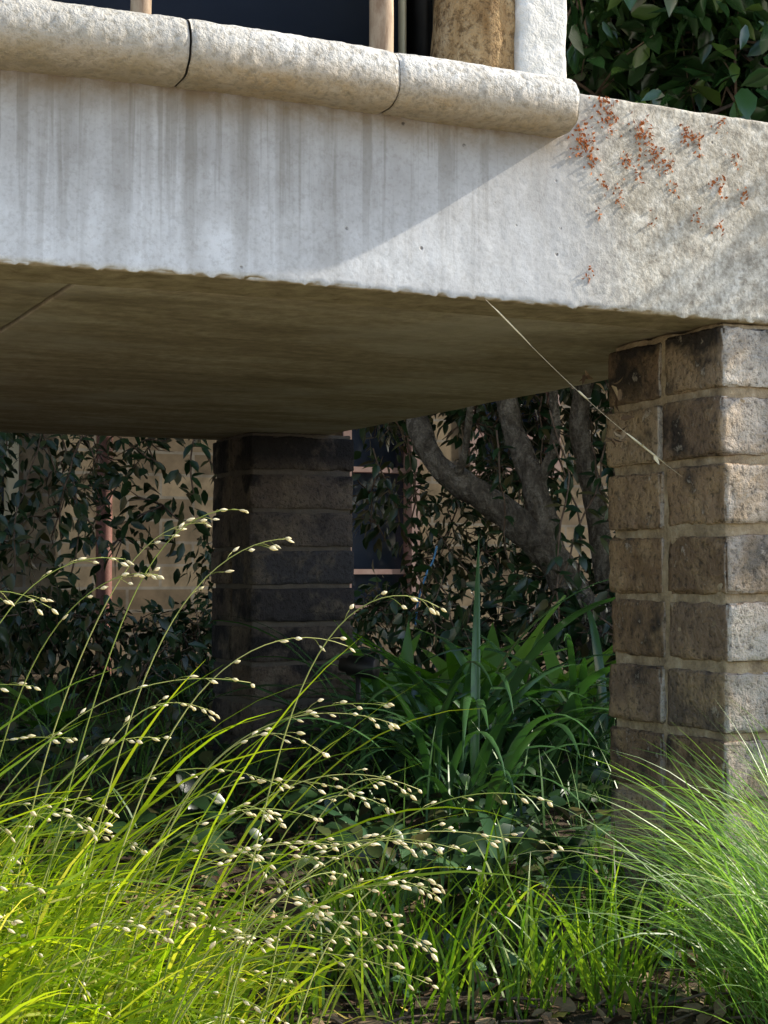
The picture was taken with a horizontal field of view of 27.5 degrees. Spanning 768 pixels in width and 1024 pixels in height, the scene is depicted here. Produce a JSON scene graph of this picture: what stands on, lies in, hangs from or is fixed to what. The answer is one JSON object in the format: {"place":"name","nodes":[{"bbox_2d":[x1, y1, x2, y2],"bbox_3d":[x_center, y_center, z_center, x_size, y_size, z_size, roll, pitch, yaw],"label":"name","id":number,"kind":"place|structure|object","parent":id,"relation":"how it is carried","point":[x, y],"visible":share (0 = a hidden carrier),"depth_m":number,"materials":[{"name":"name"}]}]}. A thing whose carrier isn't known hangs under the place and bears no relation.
{"place":"outdoors","nodes":[
{"label":"outdoors","id":0,"kind":"place"},
{"bbox_2d":[0,445,3,502],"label":"window glass","id":1,"kind":"object","parent":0,"point":[2,490],"depth_m":5.03,"materials":[{"name":"black glass"}]},
{"bbox_2d":[0,636,558,1023],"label":"wood melic grass","id":2,"kind":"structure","parent":0,"point":[140,1002],"depth_m":1.30,"materials":[{"name":"green plant"}]},
{"bbox_2d":[0,653,618,859],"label":"shade grass","id":3,"kind":"structure","parent":0,"point":[5,758],"depth_m":2.70,"materials":[{"name":"green plant"}]},
{"bbox_2d":[0,660,767,1023],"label":"ground","id":4,"kind":"structure","parent":0,"point":[580,1016],"depth_m":2.30,"materials":[{"name":"soil"}]},
{"bbox_2d":[0,508,563,1023],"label":"melic flower stems","id":5,"kind":"object","parent":4,"relation":"on","point":[242,940],"visible":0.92,"depth_m":1.24,"materials":[{"name":"green plant"}]},
{"bbox_2d":[211,433,354,779],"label":"brick pier","id":6,"kind":"structure","parent":4,"relation":"on","point":[297,489],"depth_m":3.10,"materials":[{"name":"brown brick"}]},
{"bbox_2d":[0,381,615,730],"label":"creeper shrub","id":7,"kind":"object","parent":4,"relation":"on","point":[33,637],"visible":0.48,"depth_m":4.22,"materials":[{"name":"green plant"}]},
{"bbox_2d":[0,380,615,677],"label":"hanging creeper shoots","id":8,"kind":"object","parent":7,"relation":"attached to","point":[22,502],"visible":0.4,"depth_m":4.04,"materials":[{"name":"green plant"}]},
{"bbox_2d":[415,546,437,624],"bbox_3d":[0.115,0.212,4.295,0.066,0.241,0.006,0,-2,0],"label":"stem","id":9,"kind":"object","parent":7,"relation":"attached to","point":[426,573],"visible":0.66,"depth_m":4.29,"materials":[{"name":"plant"}]},
{"bbox_2d":[0,388,615,672],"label":"walls","id":10,"kind":"structure","parent":4,"relation":"on","point":[159,591],"depth_m":5.19,"materials":[{"name":"beige paint"}]},
{"bbox_2d":[1,435,18,515],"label":"window frame","id":11,"kind":"object","parent":10,"relation":"attached to","point":[9,484],"visible":0.04,"depth_m":4.98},
{"bbox_2d":[95,436,112,673],"bbox_3d":[-0.903,-1.477,5.116,0.051,4.200,0.051,1,-2,-26],"label":"downpipe","id":12,"kind":"object","parent":10,"relation":"attached to","point":[103,576],"visible":0.08,"depth_m":5.04,"materials":[{"name":"metal"}]},
{"bbox_2d":[342,420,419,613],"bbox_3d":[-0.031,-0.548,5.603,0.299,1.820,0.112,1,-2,-26],"label":"window frame","id":13,"kind":"object","parent":10,"relation":"attached to","point":[408,513],"visible":0.06,"depth_m":5.58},
{"bbox_2d":[352,421,403,604],"bbox_3d":[-0.038,-0.548,5.617,0.265,1.800,0.010,1,-2,-26],"label":"window glass","id":14,"kind":"object","parent":13,"relation":"in","point":[364,558],"depth_m":5.60,"materials":[{"name":"black glass"}]},
{"bbox_2d":[469,392,560,477],"bbox_3d":[0.463,-0.789,5.849,0.384,1.320,0.112,1,-2,-26],"label":"window frame","id":15,"kind":"object","parent":10,"relation":"attached to","point":[557,466],"visible":0.07,"depth_m":5.77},
{"bbox_2d":[0,595,615,753],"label":"hartstongue fern","id":16,"kind":"object","parent":4,"relation":"on","point":[449,668],"visible":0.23,"depth_m":3.41,"materials":[{"name":"green plant"}]},
{"bbox_2d":[0,692,620,932],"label":"ivy ground cover","id":17,"kind":"object","parent":4,"relation":"on","point":[203,803],"visible":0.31,"depth_m":2.41,"materials":[{"name":"green plant"}]},
{"bbox_2d":[338,655,379,811],"bbox_3d":[-0.044,0.406,2.716,0.067,0.315,0.038,-1,-2,18],"label":"garden spotlight","id":18,"kind":"object","parent":4,"relation":"on","point":[348,666],"visible":0.83,"depth_m":2.71,"materials":[{"name":"black metal"}]},
{"bbox_2d":[162,538,616,844],"bbox_3d":[0.148,0.292,2.822,1.012,0.498,1.108,-2,-3,40],"label":"strap leaf plant","id":19,"kind":"object","parent":4,"relation":"on","point":[457,738],"visible":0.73,"depth_m":2.68,"materials":[{"name":"green plant"}]},
{"bbox_2d":[54,859,767,1023],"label":"leaf litter","id":20,"kind":"object","parent":4,"relation":"on","point":[569,1005],"visible":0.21,"depth_m":1.55,"materials":[{"name":"plant"}]},
{"bbox_2d":[239,799,610,936],"bbox_3d":[0.112,0.499,2.121,0.564,0.234,0.561,2,-3,-38],"label":"broad leaf plant","id":21,"kind":"object","parent":4,"relation":"on","point":[487,829],"visible":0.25,"depth_m":2.15,"materials":[{"name":"green plant"}]},
{"bbox_2d":[205,808,767,1023],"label":"young grass","id":22,"kind":"structure","parent":4,"relation":"on","point":[536,964],"depth_m":1.54,"materials":[{"name":"green plant"}]},
{"bbox_2d":[294,909,682,1004],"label":"ivy seedlings","id":23,"kind":"object","parent":4,"relation":"on","point":[513,961],"visible":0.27,"depth_m":1.62,"materials":[{"name":"green plant"}]},
{"bbox_2d":[406,0,767,701],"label":"camellia tree","id":24,"kind":"object","parent":4,"relation":"on","point":[704,56],"visible":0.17,"depth_m":3.17,"materials":[{"name":"green plant"}]},
{"bbox_2d":[504,700,767,1023],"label":"fescue tuft","id":25,"kind":"object","parent":4,"relation":"on","point":[749,913],"visible":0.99,"depth_m":1.38,"materials":[{"name":"green plant"}]},
{"bbox_2d":[606,323,767,963],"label":"brick pier","id":26,"kind":"structure","parent":4,"relation":"on","point":[688,561],"depth_m":1.75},
{"bbox_2d":[0,70,767,439],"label":"concrete deck","id":27,"kind":"structure","parent":26,"relation":"on","point":[182,264],"depth_m":1.61,"materials":[{"name":"grey concrete"}]},
{"bbox_2d":[0,0,579,137],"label":"bullnose coping","id":28,"kind":"object","parent":27,"relation":"on","point":[50,37],"visible":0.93,"depth_m":1.44,"materials":[{"name":"stone"}]},
{"bbox_2d":[130,0,151,13],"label":"wooden pole","id":29,"kind":"object","parent":28,"relation":"on","point":[142,6],"visible":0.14,"depth_m":1.49,"materials":[{"name":"grey wood"}]},
{"bbox_2d":[369,0,393,52],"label":"wooden pole","id":30,"kind":"object","parent":28,"relation":"on","point":[381,24],"visible":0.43,"depth_m":1.59,"materials":[{"name":"grey wood"}]},
{"bbox_2d":[430,0,514,69],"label":"column","id":31,"kind":"structure","parent":28,"relation":"on","point":[481,32],"depth_m":1.64,"materials":[{"name":"beige stone"}]},
{"bbox_2d":[433,0,566,77],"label":"rendered wall","id":32,"kind":"structure","parent":27,"relation":"on","point":[540,37],"depth_m":1.65,"materials":[{"name":"white paint"}]},
{"bbox_2d":[567,96,748,283],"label":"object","id":33,"kind":"object","parent":27,"relation":"attached to","point":[590,157],"visible":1,"depth_m":1.66,"materials":[{"name":"red plant"}]},
{"bbox_2d":[486,300,680,475],"bbox_3d":[0.226,-0.123,1.673,0.325,0.173,0.008,2,-3,-40],"label":"dry grass straw","id":34,"kind":"object","parent":26,"relation":"on","point":[656,458],"visible":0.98,"depth_m":1.67,"materials":[{"name":"beige plant"}]},
{"bbox_2d":[579,370,633,448],"bbox_3d":[0.262,-0.119,1.798,0.057,0.091,0.049,1,-3,-30],"label":"dry leaf","id":35,"kind":"object","parent":26,"relation":"attached to","point":[618,393],"visible":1,"depth_m":1.80,"materials":[{"name":"brown plant"}]},
{"bbox_2d":[478,393,543,467],"bbox_3d":[0.456,-0.788,5.863,0.350,1.300,0.011,1,-2,-26],"label":"window glass","id":36,"kind":"object","parent":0,"point":[507,449],"depth_m":5.87,"materials":[{"name":"black glass"}]},
{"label":"walls","id":37,"kind":"object","parent":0,"visible":0},
{"bbox_2d":[52,0,432,56],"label":"dark window","id":38,"kind":"structure","parent":37,"relation":"attached to","point":[345,21],"depth_m":1.71,"materials":[{"name":"black glass"}]}
]}

